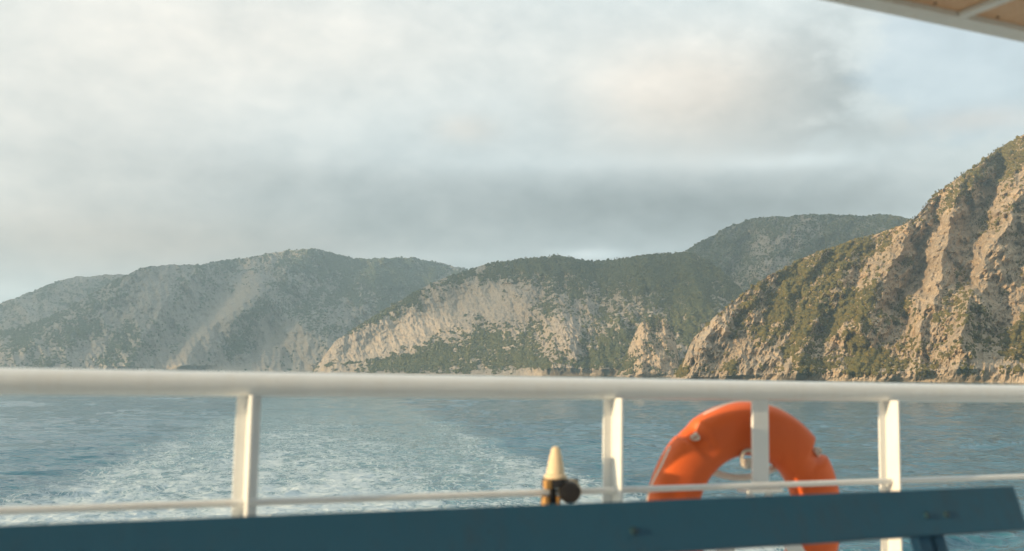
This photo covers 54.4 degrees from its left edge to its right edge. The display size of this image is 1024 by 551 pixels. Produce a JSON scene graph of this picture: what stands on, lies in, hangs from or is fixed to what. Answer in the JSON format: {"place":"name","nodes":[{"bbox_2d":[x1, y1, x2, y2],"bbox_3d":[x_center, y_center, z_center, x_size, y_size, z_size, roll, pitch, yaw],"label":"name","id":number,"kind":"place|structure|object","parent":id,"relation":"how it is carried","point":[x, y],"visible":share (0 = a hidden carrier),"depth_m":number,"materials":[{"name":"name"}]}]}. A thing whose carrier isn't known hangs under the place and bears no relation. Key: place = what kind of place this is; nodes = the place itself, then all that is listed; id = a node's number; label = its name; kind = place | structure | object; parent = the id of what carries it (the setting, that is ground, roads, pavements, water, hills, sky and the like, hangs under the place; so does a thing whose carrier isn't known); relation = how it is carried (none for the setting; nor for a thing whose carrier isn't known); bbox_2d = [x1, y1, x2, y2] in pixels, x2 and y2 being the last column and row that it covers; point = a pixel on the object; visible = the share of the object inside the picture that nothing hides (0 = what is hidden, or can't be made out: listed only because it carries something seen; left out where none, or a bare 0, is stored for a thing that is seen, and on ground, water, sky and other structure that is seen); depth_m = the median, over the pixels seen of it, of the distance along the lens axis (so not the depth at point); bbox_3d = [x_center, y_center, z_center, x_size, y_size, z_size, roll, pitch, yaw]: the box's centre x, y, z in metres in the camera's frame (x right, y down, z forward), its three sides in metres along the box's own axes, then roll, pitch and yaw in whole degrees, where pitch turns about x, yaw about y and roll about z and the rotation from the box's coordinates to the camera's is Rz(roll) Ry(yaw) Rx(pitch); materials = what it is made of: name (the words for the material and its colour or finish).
{"place":"outdoors","nodes":[
{"label":"outdoors","id":0,"kind":"place"},
{"bbox_2d":[0,274,123,330],"bbox_3d":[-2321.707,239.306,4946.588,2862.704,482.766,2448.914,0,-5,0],"label":"hills","id":1,"kind":"structure","parent":0,"point":[21,310],"depth_m":4684.81,"materials":[{"name":"green plant"}]},
{"bbox_2d":[0,275,119,328],"bbox_3d":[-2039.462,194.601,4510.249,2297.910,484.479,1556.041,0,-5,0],"label":"scrub","id":2,"kind":"object","parent":1,"relation":"on","point":[44,295],"visible":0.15,"depth_m":4695.93,"materials":[{"name":"green plant"}]},
{"bbox_2d":[0,249,465,372],"bbox_3d":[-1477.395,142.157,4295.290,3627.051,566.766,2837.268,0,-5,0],"label":"hills","id":3,"kind":"structure","parent":0,"point":[209,326],"depth_m":3777.56,"materials":[{"name":"grey stone"}]},
{"bbox_2d":[0,248,467,371],"bbox_3d":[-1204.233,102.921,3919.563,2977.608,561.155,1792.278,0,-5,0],"label":"scrub","id":4,"kind":"object","parent":3,"relation":"on","point":[22,339],"visible":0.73,"depth_m":4003.14,"materials":[{"name":"green plant"}]},
{"bbox_2d":[0,375,1023,550],"bbox_3d":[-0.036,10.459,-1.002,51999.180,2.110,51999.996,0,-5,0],"label":"sea","id":5,"kind":"structure","parent":0,"point":[65,449],"depth_m":136.37,"materials":[{"name":"liquid"}]},
{"bbox_2d":[0,486,1023,550],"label":"deck bench","id":6,"kind":"object","parent":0,"point":[926,520],"visible":1,"depth_m":2.26,"materials":[{"name":"teal paint"}]},
{"bbox_2d":[0,367,1023,550],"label":"ship railing","id":7,"kind":"object","parent":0,"point":[248,390],"visible":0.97,"depth_m":3.08,"materials":[{"name":"white metal"}]},
{"bbox_2d":[540,446,581,504],"bbox_3d":[0.154,0.665,3.128,0.132,0.254,0.092,1,-5,-4],"label":"stern fitting","id":8,"kind":"object","parent":7,"relation":"attached to","point":[569,489],"visible":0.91,"depth_m":3.11,"materials":[{"name":"beige plastic"}]},
{"bbox_2d":[646,401,838,550],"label":"lifebuoy","id":9,"kind":"object","parent":7,"relation":"hanging from","point":[702,448],"visible":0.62,"depth_m":3.53,"materials":[{"name":"orange plastic"}]},
{"bbox_2d":[0,0,1023,303],"label":"sky","id":10,"kind":"structure","parent":0,"point":[135,134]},
{"bbox_2d":[313,253,738,375],"bbox_3d":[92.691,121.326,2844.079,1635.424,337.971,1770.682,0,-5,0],"label":"hills","id":11,"kind":"structure","parent":0,"point":[386,335],"depth_m":2619.60,"materials":[{"name":"beige stone"}]},
{"bbox_2d":[310,251,742,373],"bbox_3d":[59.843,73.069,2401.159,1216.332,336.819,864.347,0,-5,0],"label":"scrub","id":12,"kind":"object","parent":11,"relation":"on","point":[693,271],"visible":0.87,"depth_m":2519.22,"materials":[{"name":"green plant"}]},
{"bbox_2d":[616,316,678,376],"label":"hills","id":13,"kind":"structure","parent":0,"point":[667,366],"depth_m":1942.48,"materials":[{"name":"beige stone"}]},
{"bbox_2d":[617,315,680,375],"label":"scrub","id":14,"kind":"object","parent":13,"relation":"on","point":[627,364],"visible":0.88,"depth_m":1953.14,"materials":[{"name":"green plant"}]},
{"bbox_2d":[685,214,908,291],"bbox_3d":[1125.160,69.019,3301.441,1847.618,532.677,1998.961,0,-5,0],"label":"hills","id":15,"kind":"structure","parent":0,"point":[766,262],"depth_m":3167.27,"materials":[{"name":"green plant"}]},
{"bbox_2d":[685,213,909,291],"bbox_3d":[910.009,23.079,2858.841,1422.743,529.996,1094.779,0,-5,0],"label":"woodland","id":16,"kind":"object","parent":15,"relation":"on","point":[775,235],"visible":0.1,"depth_m":3185.89,"materials":[{"name":"green plant"}]},
{"bbox_2d":[666,135,1023,382],"bbox_3d":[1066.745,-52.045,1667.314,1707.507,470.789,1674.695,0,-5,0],"label":"hills","id":17,"kind":"structure","parent":0,"point":[944,248],"depth_m":1352.66,"materials":[{"name":"beige stone"}]},
{"bbox_2d":[675,135,1023,377],"bbox_3d":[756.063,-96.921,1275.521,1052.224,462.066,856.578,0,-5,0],"label":"scrub","id":18,"kind":"object","parent":17,"relation":"on","point":[791,280],"visible":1,"depth_m":1377.09,"materials":[{"name":"green plant"}]},
{"bbox_2d":[824,0,1023,41],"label":"deck canopy","id":19,"kind":"object","parent":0,"point":[1001,18],"visible":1,"depth_m":2.85,"materials":[{"name":"white paint"}]}
]}

